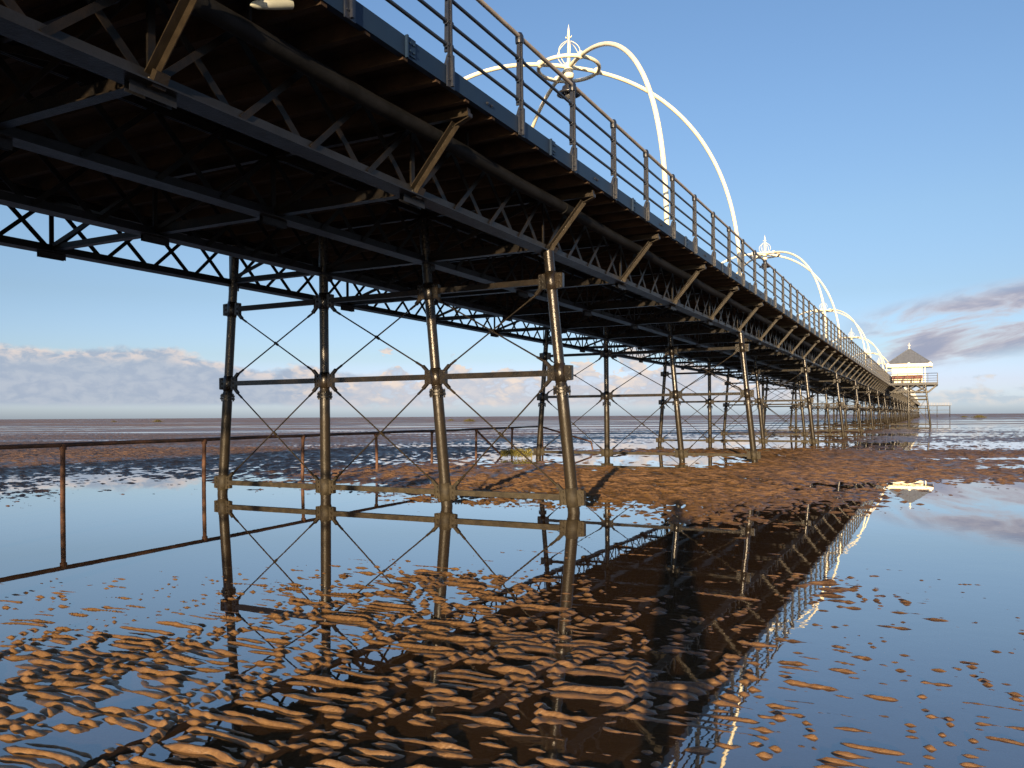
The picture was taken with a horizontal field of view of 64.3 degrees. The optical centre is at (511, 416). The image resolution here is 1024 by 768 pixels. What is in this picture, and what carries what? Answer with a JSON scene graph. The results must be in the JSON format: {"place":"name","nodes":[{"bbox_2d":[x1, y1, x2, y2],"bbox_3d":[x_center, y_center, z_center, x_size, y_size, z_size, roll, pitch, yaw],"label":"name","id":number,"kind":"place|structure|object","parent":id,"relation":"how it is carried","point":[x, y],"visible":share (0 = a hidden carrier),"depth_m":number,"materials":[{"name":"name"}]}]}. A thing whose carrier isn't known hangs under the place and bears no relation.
{"place":"outdoors","nodes":[
{"label":"outdoors","id":0,"kind":"place"},
{"bbox_2d":[0,413,1023,767],"bbox_3d":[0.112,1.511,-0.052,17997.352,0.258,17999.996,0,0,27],"label":"sand","id":1,"kind":"structure","parent":0,"point":[488,679],"depth_m":5.12,"materials":[{"name":"brown sand"}]},
{"bbox_2d":[499,447,533,457],"bbox_3d":[0.177,1.314,29.288,1.302,0.488,0.451,0,0,3],"label":"seaweed","id":2,"kind":"object","parent":1,"relation":"on","point":[510,452],"visible":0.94,"depth_m":29.22,"materials":[{"name":"green plant"}]},
{"bbox_2d":[533,313,760,462],"bbox_3d":[4.295,-0.506,27.484,7.938,5.817,0.284,0,0,27],"label":"trestle","id":3,"kind":"object","parent":1,"relation":"on","point":[753,454],"visible":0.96,"depth_m":27.03,"materials":[{"name":"paint"}]},
{"bbox_2d":[656,350,817,445],"bbox_3d":[10.997,-0.545,40.500,7.938,5.817,0.284,0,0,27],"label":"trestle","id":4,"kind":"object","parent":1,"relation":"on","point":[759,400],"visible":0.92,"depth_m":40.02,"materials":[{"name":"paint"}]},
{"bbox_2d":[721,364,846,437],"bbox_3d":[17.699,-0.584,53.516,7.938,5.817,0.284,0,0,27],"label":"trestle","id":5,"kind":"object","parent":1,"relation":"on","point":[799,382],"visible":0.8,"depth_m":53.04,"materials":[{"name":"paint"}]},
{"bbox_2d":[764,379,863,432],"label":"trestle","id":6,"kind":"object","parent":1,"relation":"on","point":[827,407],"visible":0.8,"depth_m":65.98,"materials":[{"name":"paint"}]},
{"bbox_2d":[823,394,888,425],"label":"trestle","id":7,"kind":"object","parent":1,"relation":"on","point":[865,398],"visible":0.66,"depth_m":104.93,"materials":[{"name":"paint"}]},
{"bbox_2d":[853,399,900,422],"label":"trestle","id":8,"kind":"object","parent":1,"relation":"on","point":[898,410],"visible":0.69,"depth_m":144.05,"materials":[{"name":"paint"}]},
{"bbox_2d":[860,400,902,421],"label":"trestle","id":9,"kind":"object","parent":1,"relation":"on","point":[888,412],"visible":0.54,"depth_m":156.89,"materials":[{"name":"paint"}]},
{"bbox_2d":[869,402,906,420],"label":"trestle","id":10,"kind":"object","parent":1,"relation":"on","point":[904,404],"visible":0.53,"depth_m":182.98,"materials":[{"name":"paint"}]},
{"bbox_2d":[0,415,1023,628],"bbox_3d":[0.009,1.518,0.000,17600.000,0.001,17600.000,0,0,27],"label":"water","id":11,"kind":"structure","parent":0,"point":[87,543],"depth_m":9.95,"materials":[{"name":"blue liquid"}]},
{"bbox_2d":[0,426,592,506],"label":"guard rail","id":12,"kind":"object","parent":11,"relation":"in","point":[64,446],"visible":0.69,"depth_m":17.15,"materials":[{"name":"metal"}]},
{"bbox_2d":[214,219,585,513],"bbox_3d":[-2.406,-0.467,14.468,7.938,5.817,0.284,0,0,27],"label":"trestle","id":13,"kind":"object","parent":11,"relation":"in","point":[570,496],"visible":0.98,"depth_m":13.95,"materials":[{"name":"paint"}]},
{"bbox_2d":[0,0,918,407],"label":"pier deck","id":14,"kind":"structure","parent":13,"relation":"on","point":[368,142],"depth_m":11.16,"materials":[{"name":"blue paint"}]},
{"bbox_2d":[250,0,293,9],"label":"lamp fitting","id":15,"kind":"object","parent":14,"relation":"attached to","point":[273,4],"visible":1,"depth_m":6.75,"materials":[{"name":"metal"}]},
{"bbox_2d":[463,24,741,276],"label":"lamp arch","id":16,"kind":"structure","parent":14,"relation":"on","point":[568,67],"depth_m":22.12,"materials":[{"name":"beige paint"}]},
{"bbox_2d":[344,0,919,405],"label":"railing","id":17,"kind":"object","parent":14,"relation":"attached to","point":[446,42],"visible":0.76,"depth_m":13.31,"materials":[{"name":"metal"}]},
{"bbox_2d":[721,236,840,347],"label":"lamp arch","id":18,"kind":"structure","parent":14,"relation":"on","point":[764,254],"depth_m":48.27,"materials":[{"name":"beige paint"}]},
{"bbox_2d":[799,299,871,369],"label":"lamp arch","id":19,"kind":"structure","parent":14,"relation":"on","point":[832,310],"depth_m":74.21,"materials":[{"name":"beige paint"}]},
{"bbox_2d":[833,328,886,371],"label":"lamp arch","id":20,"kind":"structure","parent":14,"relation":"on","point":[852,338],"depth_m":100.56,"materials":[{"name":"beige paint"}]},
{"bbox_2d":[852,348,891,370],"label":"lamp arch","id":21,"kind":"structure","parent":14,"relation":"on","point":[873,353],"depth_m":126.47,"materials":[{"name":"beige paint"}]},
{"bbox_2d":[788,387,874,429],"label":"trestle","id":22,"kind":"object","parent":11,"relation":"in","point":[844,408],"visible":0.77,"depth_m":78.97,"materials":[{"name":"paint"}]},
{"bbox_2d":[808,391,882,427],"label":"trestle","id":23,"kind":"object","parent":11,"relation":"in","point":[880,425],"visible":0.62,"depth_m":92.02,"materials":[{"name":"paint"}]},
{"bbox_2d":[835,396,893,423],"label":"trestle","id":24,"kind":"object","parent":11,"relation":"in","point":[890,409],"visible":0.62,"depth_m":117.97,"materials":[{"name":"paint"}]},
{"bbox_2d":[844,398,897,423],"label":"trestle","id":25,"kind":"object","parent":11,"relation":"in","point":[893,401],"visible":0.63,"depth_m":130.97,"materials":[{"name":"paint"}]},
{"bbox_2d":[864,401,905,420],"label":"trestle","id":26,"kind":"object","parent":11,"relation":"in","point":[902,403],"visible":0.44,"depth_m":169.63,"materials":[{"name":"paint"}]},
{"bbox_2d":[873,403,907,419],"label":"trestle","id":27,"kind":"object","parent":11,"relation":"in","point":[896,412],"visible":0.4,"depth_m":196.07,"materials":[{"name":"paint"}]},
{"bbox_2d":[883,406,912,418],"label":"trestle","id":28,"kind":"object","parent":11,"relation":"in","point":[902,413],"visible":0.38,"depth_m":235.00,"materials":[{"name":"paint"}]},
{"bbox_2d":[889,373,937,425],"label":"side platform","id":29,"kind":"structure","parent":11,"relation":"in","point":[923,385],"depth_m":99.26,"materials":[{"name":"metal"}]},
{"bbox_2d":[892,375,922,382],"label":"bench","id":30,"kind":"object","parent":29,"relation":"on","point":[913,376],"visible":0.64,"depth_m":100.33,"materials":[{"name":"red paint"}]},
{"bbox_2d":[886,344,932,382],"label":"shelter","id":31,"kind":"object","parent":29,"relation":"on","point":[908,361],"visible":0.94,"depth_m":100.66,"materials":[{"name":"beige paint"}]},
{"bbox_2d":[920,403,951,416],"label":"side platform","id":32,"kind":"structure","parent":11,"relation":"in","point":[949,405],"depth_m":366.28,"materials":[{"name":"paint"}]},
{"bbox_2d":[970,415,988,417],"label":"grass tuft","id":33,"kind":"object","parent":11,"relation":"on","point":[979,416],"visible":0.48,"depth_m":299.39,"materials":[{"name":"plant"}]},
{"bbox_2d":[0,0,1023,418],"label":"sky","id":34,"kind":"structure","parent":0,"point":[878,145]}
]}

